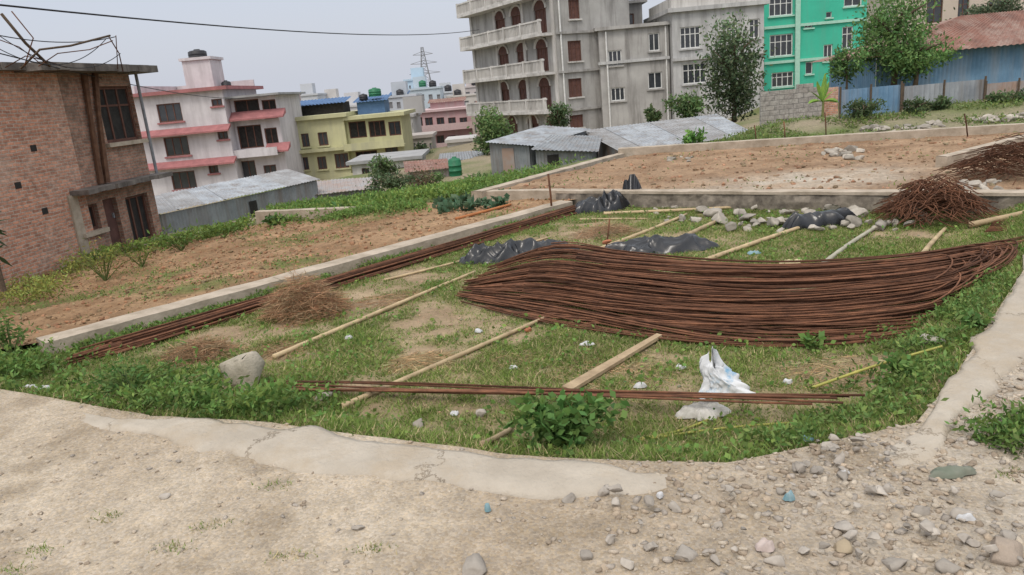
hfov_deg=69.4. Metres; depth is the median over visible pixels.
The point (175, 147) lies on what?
window
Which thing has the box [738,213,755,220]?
rubble stone
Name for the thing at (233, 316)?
steel rod
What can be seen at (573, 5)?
window
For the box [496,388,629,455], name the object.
leafy bush
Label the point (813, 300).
steel rod
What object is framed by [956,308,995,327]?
leafy weed
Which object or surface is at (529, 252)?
steel rod
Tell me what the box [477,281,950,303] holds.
steel rod
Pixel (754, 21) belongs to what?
window
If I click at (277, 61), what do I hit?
sky
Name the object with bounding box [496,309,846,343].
steel rod
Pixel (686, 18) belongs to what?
apartment building
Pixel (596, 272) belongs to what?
steel rod
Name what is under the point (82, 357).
steel rod
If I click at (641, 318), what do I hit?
steel rod
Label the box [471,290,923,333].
steel rod
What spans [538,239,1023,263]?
steel rod
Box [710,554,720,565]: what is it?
rubble stone
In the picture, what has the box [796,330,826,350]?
leafy weed
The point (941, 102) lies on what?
shrub
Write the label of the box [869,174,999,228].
rod heap
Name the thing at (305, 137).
window
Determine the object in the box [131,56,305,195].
pink house
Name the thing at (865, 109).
shrub
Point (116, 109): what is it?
window
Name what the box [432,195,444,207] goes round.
cabbage plant
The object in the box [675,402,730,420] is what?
rock
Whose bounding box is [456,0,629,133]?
apartment tower
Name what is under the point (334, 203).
leafy plant
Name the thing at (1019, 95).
shrub
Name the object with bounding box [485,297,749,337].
steel rod
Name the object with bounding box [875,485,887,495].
rubble stone
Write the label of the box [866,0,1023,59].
beige building
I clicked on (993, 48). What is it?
tin shed
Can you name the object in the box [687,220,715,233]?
bamboo pole
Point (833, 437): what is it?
rubble stone
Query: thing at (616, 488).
rubble stone
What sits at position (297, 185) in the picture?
tin shed
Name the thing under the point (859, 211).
rubble stone
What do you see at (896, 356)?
leafy weed
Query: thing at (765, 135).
weeds
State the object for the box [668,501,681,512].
rock
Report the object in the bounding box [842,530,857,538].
rubble stone
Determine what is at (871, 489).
rubble stone
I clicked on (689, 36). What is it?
window
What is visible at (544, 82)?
window
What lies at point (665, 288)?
steel rod
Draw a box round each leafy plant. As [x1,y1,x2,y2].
[261,212,286,225]
[325,201,343,207]
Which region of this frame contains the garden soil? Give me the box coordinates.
[0,199,574,348]
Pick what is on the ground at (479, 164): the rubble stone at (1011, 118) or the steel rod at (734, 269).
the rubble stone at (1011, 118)
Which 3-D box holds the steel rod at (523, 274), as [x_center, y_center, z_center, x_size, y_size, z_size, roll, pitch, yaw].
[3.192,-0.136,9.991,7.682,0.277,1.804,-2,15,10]
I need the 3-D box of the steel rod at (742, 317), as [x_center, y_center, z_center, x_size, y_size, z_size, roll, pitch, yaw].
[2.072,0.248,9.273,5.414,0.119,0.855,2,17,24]
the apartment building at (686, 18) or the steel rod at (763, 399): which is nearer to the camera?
the steel rod at (763, 399)
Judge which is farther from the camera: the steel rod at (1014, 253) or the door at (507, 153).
the door at (507, 153)
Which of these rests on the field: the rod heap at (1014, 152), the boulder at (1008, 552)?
the rod heap at (1014, 152)
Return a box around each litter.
[23,384,49,388]
[450,411,458,415]
[484,503,490,511]
[580,341,594,345]
[633,382,646,387]
[656,491,663,498]
[747,250,760,254]
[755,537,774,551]
[782,490,794,500]
[783,378,792,383]
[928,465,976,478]
[956,513,975,520]
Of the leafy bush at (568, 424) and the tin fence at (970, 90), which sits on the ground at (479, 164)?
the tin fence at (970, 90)
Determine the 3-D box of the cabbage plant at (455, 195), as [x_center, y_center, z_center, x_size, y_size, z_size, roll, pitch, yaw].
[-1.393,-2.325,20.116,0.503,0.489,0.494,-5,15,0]
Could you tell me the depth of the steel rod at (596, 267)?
10.60 m
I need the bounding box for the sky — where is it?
[0,0,664,96]
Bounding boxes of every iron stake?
[547,174,551,205]
[606,219,609,244]
[824,112,826,134]
[964,113,967,136]
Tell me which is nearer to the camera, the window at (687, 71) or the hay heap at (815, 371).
the hay heap at (815, 371)
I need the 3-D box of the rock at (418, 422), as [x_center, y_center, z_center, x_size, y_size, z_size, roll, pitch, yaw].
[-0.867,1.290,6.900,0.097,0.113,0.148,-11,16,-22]
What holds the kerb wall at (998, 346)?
on the road
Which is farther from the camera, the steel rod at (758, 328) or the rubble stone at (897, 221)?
the rubble stone at (897, 221)
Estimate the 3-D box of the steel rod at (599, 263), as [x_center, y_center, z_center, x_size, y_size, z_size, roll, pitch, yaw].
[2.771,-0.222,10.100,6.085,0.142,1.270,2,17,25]
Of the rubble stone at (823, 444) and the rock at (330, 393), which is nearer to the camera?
the rubble stone at (823, 444)
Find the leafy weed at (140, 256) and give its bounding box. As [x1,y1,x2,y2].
[111,241,162,266]
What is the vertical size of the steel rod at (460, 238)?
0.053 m
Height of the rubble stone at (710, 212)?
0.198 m
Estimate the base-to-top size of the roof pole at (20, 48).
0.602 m
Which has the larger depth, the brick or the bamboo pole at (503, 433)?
the brick
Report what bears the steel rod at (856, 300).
on the steel rod at (752, 329)
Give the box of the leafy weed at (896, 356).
[872,351,928,376]
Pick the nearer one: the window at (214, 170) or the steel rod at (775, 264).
the steel rod at (775, 264)
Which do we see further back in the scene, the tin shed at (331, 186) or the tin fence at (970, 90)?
the tin shed at (331, 186)
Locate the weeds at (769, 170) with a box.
[529,129,1020,189]
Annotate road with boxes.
[0,270,1023,574]
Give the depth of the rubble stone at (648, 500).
4.71 m
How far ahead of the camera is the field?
19.68 m
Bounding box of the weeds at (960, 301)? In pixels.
[677,264,1021,452]
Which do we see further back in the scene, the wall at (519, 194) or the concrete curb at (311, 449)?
the wall at (519, 194)
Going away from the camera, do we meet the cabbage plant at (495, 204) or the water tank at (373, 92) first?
the cabbage plant at (495, 204)
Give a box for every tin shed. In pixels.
[154,169,319,233]
[317,177,380,197]
[403,158,448,178]
[439,150,485,159]
[486,125,589,175]
[532,135,601,169]
[586,114,747,157]
[810,10,1023,101]
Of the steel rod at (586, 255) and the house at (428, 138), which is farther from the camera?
the house at (428, 138)
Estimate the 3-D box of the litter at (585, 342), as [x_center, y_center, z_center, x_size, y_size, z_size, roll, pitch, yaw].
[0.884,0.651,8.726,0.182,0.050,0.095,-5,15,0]
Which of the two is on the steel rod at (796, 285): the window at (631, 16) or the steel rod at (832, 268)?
the steel rod at (832, 268)
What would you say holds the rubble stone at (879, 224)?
on the plot ground at (406, 323)
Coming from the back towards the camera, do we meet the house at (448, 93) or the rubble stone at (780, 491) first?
the house at (448, 93)
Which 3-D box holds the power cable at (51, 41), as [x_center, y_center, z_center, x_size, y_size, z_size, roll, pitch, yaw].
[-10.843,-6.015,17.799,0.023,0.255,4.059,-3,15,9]
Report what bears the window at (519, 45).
in the apartment tower
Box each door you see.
[102,198,122,248]
[249,200,257,216]
[502,148,514,173]
[547,154,558,166]
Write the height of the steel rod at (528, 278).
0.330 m
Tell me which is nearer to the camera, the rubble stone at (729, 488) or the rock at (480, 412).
the rubble stone at (729, 488)
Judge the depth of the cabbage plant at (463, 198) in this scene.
20.01 m
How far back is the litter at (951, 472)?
4.83 m
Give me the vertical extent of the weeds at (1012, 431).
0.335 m
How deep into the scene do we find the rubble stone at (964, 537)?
4.10 m
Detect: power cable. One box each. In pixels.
[0,4,475,34]
[0,35,114,42]
[0,36,120,68]
[0,39,105,64]
[0,53,265,98]
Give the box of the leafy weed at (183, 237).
[138,218,200,250]
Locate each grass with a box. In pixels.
[1,466,1022,574]
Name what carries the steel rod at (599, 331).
on the plot ground at (406, 323)
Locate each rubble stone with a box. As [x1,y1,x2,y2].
[580,549,592,560]
[598,484,609,496]
[605,534,615,544]
[606,484,622,491]
[611,497,619,505]
[620,557,633,569]
[642,541,658,550]
[644,495,653,506]
[679,214,685,219]
[690,216,701,222]
[696,206,709,211]
[703,208,721,217]
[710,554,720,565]
[711,211,727,224]
[725,221,736,231]
[725,485,733,491]
[733,208,745,216]
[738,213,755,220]
[743,226,751,231]
[750,218,759,225]
[757,217,766,223]
[767,217,778,226]
[776,487,785,494]
[778,216,784,223]
[780,209,790,214]
[794,461,806,472]
[798,546,810,553]
[802,460,810,466]
[803,209,815,213]
[808,224,815,230]
[808,491,816,496]
[814,226,824,230]
[819,541,830,548]
[821,441,831,447]
[824,148,837,153]
[824,204,840,209]
[826,443,839,450]
[827,434,839,440]
[828,153,838,156]
[833,451,844,462]
[837,470,848,480]
[838,466,848,474]
[840,220,849,226]
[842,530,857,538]
[843,145,857,151]
[844,154,854,159]
[845,215,862,226]
[847,205,859,209]
[847,223,854,228]
[850,208,868,217]
[850,437,865,441]
[853,502,860,507]
[855,155,864,159]
[855,548,862,555]
[856,148,864,151]
[859,125,870,130]
[864,485,876,493]
[866,532,880,539]
[870,124,880,128]
[875,220,886,230]
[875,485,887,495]
[884,450,889,455]
[886,220,894,225]
[892,219,899,226]
[903,523,910,527]
[917,124,930,128]
[919,519,934,532]
[930,527,940,535]
[933,119,941,125]
[951,485,958,493]
[957,533,970,542]
[965,538,980,546]
[966,553,973,559]
[968,180,982,186]
[979,183,988,188]
[981,115,996,120]
[982,544,998,552]
[984,118,994,122]
[985,178,995,182]
[990,490,1005,497]
[1001,116,1015,121]
[1002,529,1017,539]
[1017,556,1023,562]
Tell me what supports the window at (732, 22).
in the apartment building at (686, 18)
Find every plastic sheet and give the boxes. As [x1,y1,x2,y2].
[458,237,576,263]
[574,174,641,214]
[605,233,718,253]
[782,207,855,230]
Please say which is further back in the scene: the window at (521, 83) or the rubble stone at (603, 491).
the window at (521, 83)
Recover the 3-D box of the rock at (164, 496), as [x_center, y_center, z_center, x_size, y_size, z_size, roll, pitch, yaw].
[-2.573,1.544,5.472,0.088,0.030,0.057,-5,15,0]
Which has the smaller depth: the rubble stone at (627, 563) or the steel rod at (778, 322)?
the rubble stone at (627, 563)
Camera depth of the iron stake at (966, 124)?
21.92 m
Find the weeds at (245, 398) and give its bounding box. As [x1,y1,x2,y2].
[0,334,357,420]
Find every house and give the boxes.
[0,61,172,286]
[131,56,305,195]
[295,94,415,178]
[300,83,326,100]
[324,89,338,98]
[344,92,360,110]
[388,81,421,110]
[402,95,424,132]
[403,67,424,88]
[408,76,443,108]
[412,131,436,148]
[420,96,472,147]
[439,82,452,97]
[444,134,476,146]
[445,84,476,104]
[465,83,475,93]
[471,101,480,138]
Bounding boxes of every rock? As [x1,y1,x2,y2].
[158,493,170,499]
[315,392,332,400]
[351,525,364,529]
[413,418,422,427]
[462,553,486,574]
[475,409,485,416]
[562,493,575,502]
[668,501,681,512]
[673,544,697,561]
[713,521,722,527]
[763,555,784,566]
[809,466,824,474]
[833,538,852,553]
[834,520,854,532]
[881,557,907,571]
[883,483,895,492]
[912,505,930,515]
[920,333,945,345]
[935,557,961,573]
[949,507,972,518]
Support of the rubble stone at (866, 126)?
on the ground at (479, 164)
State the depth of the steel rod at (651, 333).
8.92 m
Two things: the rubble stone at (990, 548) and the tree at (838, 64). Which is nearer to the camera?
the rubble stone at (990, 548)
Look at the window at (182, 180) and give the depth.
55.37 m
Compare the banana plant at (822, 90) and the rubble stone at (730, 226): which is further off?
the banana plant at (822, 90)
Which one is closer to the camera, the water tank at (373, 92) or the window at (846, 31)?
the window at (846, 31)
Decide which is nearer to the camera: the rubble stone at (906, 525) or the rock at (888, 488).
the rubble stone at (906, 525)
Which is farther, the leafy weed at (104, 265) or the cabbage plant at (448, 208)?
the cabbage plant at (448, 208)
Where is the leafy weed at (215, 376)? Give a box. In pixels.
[143,364,249,400]
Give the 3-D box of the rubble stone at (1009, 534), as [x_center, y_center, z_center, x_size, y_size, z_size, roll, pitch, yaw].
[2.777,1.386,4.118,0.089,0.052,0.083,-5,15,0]
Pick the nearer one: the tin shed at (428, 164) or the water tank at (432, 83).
the tin shed at (428, 164)
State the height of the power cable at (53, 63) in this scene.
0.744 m
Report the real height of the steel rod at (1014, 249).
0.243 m
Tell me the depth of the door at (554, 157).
34.78 m
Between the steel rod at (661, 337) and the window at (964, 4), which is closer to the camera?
the steel rod at (661, 337)
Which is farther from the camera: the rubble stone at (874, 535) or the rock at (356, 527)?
the rock at (356, 527)
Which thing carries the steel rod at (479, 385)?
on the plot ground at (406, 323)
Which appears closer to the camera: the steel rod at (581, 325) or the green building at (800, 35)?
the steel rod at (581, 325)
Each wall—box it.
[36,200,572,356]
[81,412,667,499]
[255,206,355,224]
[471,153,624,201]
[486,188,564,200]
[555,189,1023,213]
[618,123,1023,156]
[760,83,821,125]
[883,255,1023,465]
[935,134,1023,167]
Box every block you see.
[593,21,670,127]
[629,0,646,24]
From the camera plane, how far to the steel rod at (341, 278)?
13.53 m
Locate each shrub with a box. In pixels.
[355,168,421,191]
[404,163,440,186]
[422,170,444,184]
[459,171,497,179]
[677,126,707,143]
[840,96,889,119]
[901,95,933,114]
[928,93,955,110]
[983,90,1012,102]
[999,88,1023,101]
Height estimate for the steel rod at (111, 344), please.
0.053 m
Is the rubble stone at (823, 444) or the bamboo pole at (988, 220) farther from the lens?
the bamboo pole at (988, 220)
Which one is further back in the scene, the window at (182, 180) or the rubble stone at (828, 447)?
the window at (182, 180)
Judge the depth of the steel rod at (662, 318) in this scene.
8.96 m
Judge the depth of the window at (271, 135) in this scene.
55.85 m
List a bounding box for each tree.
[364,153,401,176]
[414,140,434,153]
[467,104,515,155]
[544,101,572,126]
[644,103,662,121]
[654,88,708,117]
[686,8,777,121]
[820,43,872,89]
[838,0,946,85]
[875,30,970,85]
[949,0,1023,18]
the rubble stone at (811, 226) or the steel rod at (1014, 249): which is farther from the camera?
the rubble stone at (811, 226)
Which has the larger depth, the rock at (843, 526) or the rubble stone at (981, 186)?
the rubble stone at (981, 186)
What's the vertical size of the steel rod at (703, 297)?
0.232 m
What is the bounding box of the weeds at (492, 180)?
[266,153,584,235]
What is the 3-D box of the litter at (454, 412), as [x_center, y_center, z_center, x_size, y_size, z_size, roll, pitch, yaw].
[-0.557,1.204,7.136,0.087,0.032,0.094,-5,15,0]
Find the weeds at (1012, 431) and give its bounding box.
[940,389,1023,459]
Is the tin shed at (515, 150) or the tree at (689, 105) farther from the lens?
the tree at (689, 105)
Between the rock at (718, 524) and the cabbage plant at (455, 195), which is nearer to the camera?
the rock at (718, 524)
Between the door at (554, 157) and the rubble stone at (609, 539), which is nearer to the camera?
the rubble stone at (609, 539)
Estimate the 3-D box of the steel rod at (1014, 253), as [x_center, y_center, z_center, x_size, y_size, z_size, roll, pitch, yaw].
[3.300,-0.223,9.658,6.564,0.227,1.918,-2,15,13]
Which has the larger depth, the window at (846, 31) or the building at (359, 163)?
the window at (846, 31)
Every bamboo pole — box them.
[272,270,475,358]
[340,316,546,408]
[384,236,550,280]
[455,203,511,219]
[478,427,513,445]
[579,218,647,220]
[601,213,686,246]
[604,206,731,214]
[640,419,708,437]
[640,421,793,440]
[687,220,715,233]
[703,226,799,260]
[811,345,942,388]
[825,220,886,261]
[921,227,946,251]
[968,210,1023,227]
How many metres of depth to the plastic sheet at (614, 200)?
17.35 m
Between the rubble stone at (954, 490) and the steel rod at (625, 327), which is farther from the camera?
the steel rod at (625, 327)
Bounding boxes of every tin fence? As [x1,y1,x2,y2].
[839,81,902,117]
[902,76,986,109]
[986,78,1023,95]
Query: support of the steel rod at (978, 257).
on the steel rod at (796, 285)
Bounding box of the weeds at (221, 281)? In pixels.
[0,198,546,326]
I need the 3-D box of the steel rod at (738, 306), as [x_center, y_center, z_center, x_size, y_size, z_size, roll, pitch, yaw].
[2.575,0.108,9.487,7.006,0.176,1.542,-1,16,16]
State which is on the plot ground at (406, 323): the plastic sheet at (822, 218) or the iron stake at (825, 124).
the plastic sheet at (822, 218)
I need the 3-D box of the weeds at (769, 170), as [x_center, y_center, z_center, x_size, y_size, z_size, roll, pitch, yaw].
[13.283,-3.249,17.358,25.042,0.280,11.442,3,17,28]
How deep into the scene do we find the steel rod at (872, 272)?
9.95 m
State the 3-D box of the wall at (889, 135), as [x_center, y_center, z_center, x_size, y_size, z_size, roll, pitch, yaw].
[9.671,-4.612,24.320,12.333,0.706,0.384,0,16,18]
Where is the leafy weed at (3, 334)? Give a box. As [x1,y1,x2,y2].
[0,306,42,354]
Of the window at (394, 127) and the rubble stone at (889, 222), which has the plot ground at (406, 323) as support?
the rubble stone at (889, 222)
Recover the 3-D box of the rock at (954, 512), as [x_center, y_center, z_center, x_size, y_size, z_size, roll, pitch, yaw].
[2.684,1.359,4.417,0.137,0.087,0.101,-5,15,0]
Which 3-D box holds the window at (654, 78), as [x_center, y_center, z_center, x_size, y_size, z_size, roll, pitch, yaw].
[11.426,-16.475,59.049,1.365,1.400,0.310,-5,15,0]
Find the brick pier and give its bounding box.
[824,87,838,115]
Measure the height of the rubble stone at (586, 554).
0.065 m
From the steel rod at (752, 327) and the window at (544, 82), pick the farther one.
the window at (544, 82)
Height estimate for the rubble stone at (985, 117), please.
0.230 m
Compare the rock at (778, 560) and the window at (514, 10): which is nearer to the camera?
the rock at (778, 560)
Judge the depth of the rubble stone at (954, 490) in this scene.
4.60 m
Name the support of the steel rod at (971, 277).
on the steel rod at (644, 278)
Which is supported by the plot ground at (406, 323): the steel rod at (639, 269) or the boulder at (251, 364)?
the boulder at (251, 364)
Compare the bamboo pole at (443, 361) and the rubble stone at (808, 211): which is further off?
the rubble stone at (808, 211)
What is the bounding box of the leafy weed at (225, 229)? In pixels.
[194,216,249,237]
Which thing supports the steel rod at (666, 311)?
on the plot ground at (406, 323)
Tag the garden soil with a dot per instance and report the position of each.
(84, 311)
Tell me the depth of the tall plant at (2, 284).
13.72 m
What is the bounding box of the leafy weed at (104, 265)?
[65,236,144,280]
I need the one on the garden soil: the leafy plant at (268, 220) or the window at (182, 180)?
the leafy plant at (268, 220)
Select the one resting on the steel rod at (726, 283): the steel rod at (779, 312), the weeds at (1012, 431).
the steel rod at (779, 312)
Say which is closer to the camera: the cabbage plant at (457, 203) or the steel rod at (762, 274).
the steel rod at (762, 274)
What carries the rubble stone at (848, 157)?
on the field
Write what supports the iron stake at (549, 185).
on the plot ground at (406, 323)
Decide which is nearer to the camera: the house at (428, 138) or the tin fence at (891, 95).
the tin fence at (891, 95)
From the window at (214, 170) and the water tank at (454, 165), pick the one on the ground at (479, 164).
the water tank at (454, 165)
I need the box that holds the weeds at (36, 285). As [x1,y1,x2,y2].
[0,249,114,306]
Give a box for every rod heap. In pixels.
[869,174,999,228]
[934,132,1023,184]
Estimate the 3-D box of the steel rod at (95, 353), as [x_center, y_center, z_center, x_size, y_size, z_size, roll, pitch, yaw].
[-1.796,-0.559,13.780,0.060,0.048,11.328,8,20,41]
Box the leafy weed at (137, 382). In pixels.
[69,349,190,400]
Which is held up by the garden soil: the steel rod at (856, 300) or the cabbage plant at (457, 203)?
the cabbage plant at (457, 203)
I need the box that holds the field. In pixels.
[500,132,1023,189]
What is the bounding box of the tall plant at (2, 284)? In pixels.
[0,211,12,291]
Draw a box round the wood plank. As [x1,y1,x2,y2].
[562,333,661,388]
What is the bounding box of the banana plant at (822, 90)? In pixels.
[809,73,837,115]
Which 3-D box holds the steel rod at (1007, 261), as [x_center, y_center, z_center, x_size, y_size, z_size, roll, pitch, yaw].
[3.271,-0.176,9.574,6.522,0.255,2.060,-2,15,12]
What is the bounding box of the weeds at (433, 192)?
[78,181,477,260]
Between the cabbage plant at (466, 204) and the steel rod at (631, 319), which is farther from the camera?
the cabbage plant at (466, 204)
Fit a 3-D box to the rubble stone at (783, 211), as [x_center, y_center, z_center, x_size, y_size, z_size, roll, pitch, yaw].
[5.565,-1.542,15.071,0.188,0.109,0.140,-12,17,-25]
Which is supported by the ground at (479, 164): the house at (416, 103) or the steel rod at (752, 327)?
the house at (416, 103)
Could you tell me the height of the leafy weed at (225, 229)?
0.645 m
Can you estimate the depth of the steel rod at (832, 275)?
9.10 m
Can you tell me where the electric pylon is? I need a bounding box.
[409,47,438,85]
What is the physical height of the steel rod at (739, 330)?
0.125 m
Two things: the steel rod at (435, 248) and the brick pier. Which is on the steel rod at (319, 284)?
the steel rod at (435, 248)
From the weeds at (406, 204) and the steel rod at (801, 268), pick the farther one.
the weeds at (406, 204)
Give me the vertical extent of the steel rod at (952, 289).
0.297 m
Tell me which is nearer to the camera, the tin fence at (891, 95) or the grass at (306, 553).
the grass at (306, 553)
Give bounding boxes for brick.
[602,239,611,243]
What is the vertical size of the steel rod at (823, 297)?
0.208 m
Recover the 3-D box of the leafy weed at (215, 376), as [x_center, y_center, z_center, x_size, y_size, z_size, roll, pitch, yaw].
[-3.405,1.072,7.917,0.890,0.424,0.777,2,17,24]
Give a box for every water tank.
[188,49,206,57]
[221,80,230,85]
[359,94,367,100]
[368,87,381,96]
[396,89,403,94]
[418,80,425,86]
[429,80,435,86]
[444,85,451,90]
[448,156,461,176]
[454,89,460,94]
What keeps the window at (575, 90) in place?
in the apartment tower
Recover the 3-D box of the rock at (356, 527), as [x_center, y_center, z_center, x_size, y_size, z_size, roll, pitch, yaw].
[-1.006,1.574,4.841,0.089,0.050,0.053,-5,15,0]
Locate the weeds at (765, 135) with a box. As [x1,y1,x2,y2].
[699,97,1023,142]
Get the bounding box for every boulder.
[219,351,264,389]
[989,536,1023,566]
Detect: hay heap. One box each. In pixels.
[151,332,243,368]
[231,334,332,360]
[253,265,361,328]
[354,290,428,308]
[372,349,462,379]
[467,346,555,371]
[539,352,679,398]
[571,217,645,241]
[743,353,887,393]
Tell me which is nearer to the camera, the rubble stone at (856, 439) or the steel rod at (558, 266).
the rubble stone at (856, 439)
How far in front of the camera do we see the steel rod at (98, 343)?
11.42 m
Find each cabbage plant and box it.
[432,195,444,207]
[432,199,447,213]
[443,199,453,211]
[451,193,467,202]
[452,197,463,211]
[460,194,476,210]
[461,191,471,202]
[467,196,485,209]
[481,197,493,208]
[488,196,509,207]
[495,193,509,205]
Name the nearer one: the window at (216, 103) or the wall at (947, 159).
the wall at (947, 159)
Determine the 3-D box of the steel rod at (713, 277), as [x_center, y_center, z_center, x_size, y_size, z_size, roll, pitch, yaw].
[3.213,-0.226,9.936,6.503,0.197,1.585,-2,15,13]
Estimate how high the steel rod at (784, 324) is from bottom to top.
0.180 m
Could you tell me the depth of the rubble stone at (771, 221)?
14.00 m
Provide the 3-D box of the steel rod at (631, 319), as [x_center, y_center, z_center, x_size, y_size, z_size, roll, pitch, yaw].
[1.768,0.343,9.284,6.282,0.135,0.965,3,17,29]
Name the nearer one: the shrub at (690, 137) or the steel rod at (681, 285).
the steel rod at (681, 285)
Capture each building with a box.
[346,149,429,174]
[643,0,769,119]
[764,0,866,90]
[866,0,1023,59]
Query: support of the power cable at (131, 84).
attached to the brick house at (74, 170)
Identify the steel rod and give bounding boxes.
[65,209,574,360]
[67,214,573,365]
[67,327,167,357]
[69,354,97,362]
[72,210,556,355]
[76,210,574,357]
[80,207,570,349]
[88,215,563,354]
[94,239,478,354]
[95,231,512,357]
[98,277,350,355]
[105,207,576,343]
[109,215,540,343]
[110,212,576,354]
[112,207,574,341]
[116,246,462,353]
[119,211,573,347]
[121,205,574,340]
[122,211,560,343]
[132,208,575,338]
[132,212,575,346]
[261,382,836,398]
[265,384,842,403]
[265,390,812,404]
[268,380,848,396]
[273,205,572,294]
[281,388,808,398]
[285,380,864,395]
[292,388,797,395]
[455,295,914,346]
[457,292,916,339]
[458,294,932,331]
[458,296,743,337]
[459,291,910,328]
[461,301,904,343]
[462,286,932,324]
[462,291,918,337]
[463,269,999,303]
[464,259,968,280]
[464,267,957,286]
[464,271,912,284]
[466,270,989,306]
[466,272,852,291]
[466,284,967,314]
[467,293,913,341]
[467,299,863,321]
[468,266,864,284]
[468,278,723,287]
[468,293,881,333]
[469,296,909,338]
[469,298,767,341]
[471,268,759,303]
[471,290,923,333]
[472,280,982,306]
[472,288,932,325]
[472,290,954,310]
[472,299,696,336]
[473,278,761,303]
[474,299,890,322]
[475,259,1002,279]
[475,271,950,287]
[476,288,880,318]
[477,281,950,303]
[479,265,925,283]
[479,300,913,336]
[480,290,877,300]
[480,296,963,324]
[481,270,853,285]
[482,262,798,278]
[482,283,983,311]
[483,299,921,328]
[484,249,1003,272]
[484,273,886,283]
[485,282,925,297]
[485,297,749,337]
[486,271,952,300]
[486,305,863,338]
[487,246,609,267]
[488,250,994,275]
[488,252,1005,269]
[489,306,921,341]
[490,244,1014,267]
[490,272,863,280]
[491,296,818,314]
[495,251,957,272]
[495,263,1002,280]
[495,281,954,302]
[495,309,893,344]
[496,254,986,273]
[496,279,907,290]
[496,280,971,304]
[496,294,919,317]
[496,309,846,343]
[497,263,917,284]
[502,258,990,287]
[502,268,858,281]
[503,252,943,277]
[503,260,939,278]
[504,283,873,305]
[506,243,578,259]
[509,246,986,269]
[509,296,965,325]
[511,287,930,300]
[512,306,937,329]
[515,282,982,309]
[515,293,812,317]
[515,297,930,320]
[517,242,1022,266]
[517,289,959,310]
[517,293,770,318]
[518,247,1017,279]
[518,255,1010,288]
[518,256,1003,275]
[518,291,963,312]
[519,303,946,325]
[520,260,923,277]
[520,267,960,316]
[521,253,981,310]
[522,262,985,313]
[522,311,737,323]
[523,256,965,309]
[523,261,983,307]
[524,245,1002,300]
[524,251,842,268]
[524,277,906,298]
[525,247,988,294]
[525,273,970,294]
[526,243,997,292]
[526,243,1013,296]
[526,248,1014,299]
[527,303,811,320]
[527,306,916,321]
[528,247,1016,289]
[528,258,968,270]
[529,249,952,291]
[529,254,992,294]
[529,313,881,324]
[530,244,983,286]
[531,240,1017,287]
[533,304,922,326]
[535,249,948,267]
[535,252,994,292]
[535,284,773,296]
[536,256,919,273]
[537,236,1023,266]
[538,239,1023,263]
[538,252,818,274]
[540,240,1008,289]
[540,281,934,297]
[540,283,914,297]
[540,293,917,323]
[542,246,1017,300]
[542,287,832,334]
[545,250,971,295]
[550,278,986,303]
[550,282,915,298]
[551,241,972,267]
[558,248,1003,290]
[559,289,894,331]
[564,290,725,302]
[565,273,831,301]
[569,251,992,279]
[570,297,901,329]
[577,238,1023,254]
[579,292,781,309]
[596,265,957,276]
[611,283,955,298]
[616,302,801,314]
[617,292,931,305]
[644,305,912,323]
[650,314,848,335]
[667,312,930,320]
[671,287,927,298]
[674,280,981,312]
[709,271,974,301]
[806,260,943,277]
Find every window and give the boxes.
[83,204,109,237]
[99,86,148,147]
[125,193,155,247]
[157,103,184,124]
[164,136,191,158]
[171,170,196,191]
[207,165,220,174]
[210,99,224,107]
[216,131,229,140]
[234,99,259,111]
[237,124,263,148]
[241,160,256,177]
[261,99,275,118]
[263,164,276,172]
[264,127,278,142]
[301,133,311,148]
[302,157,310,171]
[317,156,328,170]
[318,132,329,147]
[334,153,350,169]
[348,121,366,138]
[356,150,376,156]
[362,168,368,173]
[368,120,385,136]
[385,147,397,151]
[388,121,401,135]
[425,117,432,124]
[436,117,444,123]
[436,135,444,142]
[448,117,455,122]
[459,117,466,121]
[493,9,505,28]
[497,45,508,64]
[497,80,509,100]
[506,115,517,133]
[509,4,520,24]
[514,41,527,62]
[516,78,529,99]
[526,114,539,127]
[532,0,546,32]
[534,37,548,70]
[537,75,551,108]
[544,114,555,125]
[567,40,583,62]
[568,0,581,20]
[568,78,584,98]
[570,114,585,127]
[608,50,623,67]
[610,87,626,102]
[629,13,633,24]
[647,71,663,90]
[648,33,661,52]
[679,26,702,50]
[681,62,705,85]
[721,22,735,44]
[748,19,761,39]
[768,0,794,17]
[768,33,794,58]
[770,71,793,88]
[803,22,814,29]
[804,62,814,75]
[822,44,831,62]
[825,12,833,18]
[840,26,852,49]
[842,0,863,8]
[926,0,942,23]
[957,0,968,16]
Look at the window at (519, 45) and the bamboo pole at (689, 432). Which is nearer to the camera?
the bamboo pole at (689, 432)
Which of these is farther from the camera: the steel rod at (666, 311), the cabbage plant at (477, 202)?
the cabbage plant at (477, 202)
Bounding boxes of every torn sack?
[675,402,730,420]
[699,346,754,398]
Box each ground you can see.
[1,80,1023,355]
[4,207,1023,462]
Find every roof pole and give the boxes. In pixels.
[0,13,50,66]
[0,40,39,62]
[5,55,66,67]
[11,11,33,65]
[20,35,110,69]
[38,40,112,66]
[109,37,122,71]
[115,35,117,68]
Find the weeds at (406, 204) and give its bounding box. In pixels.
[312,196,455,223]

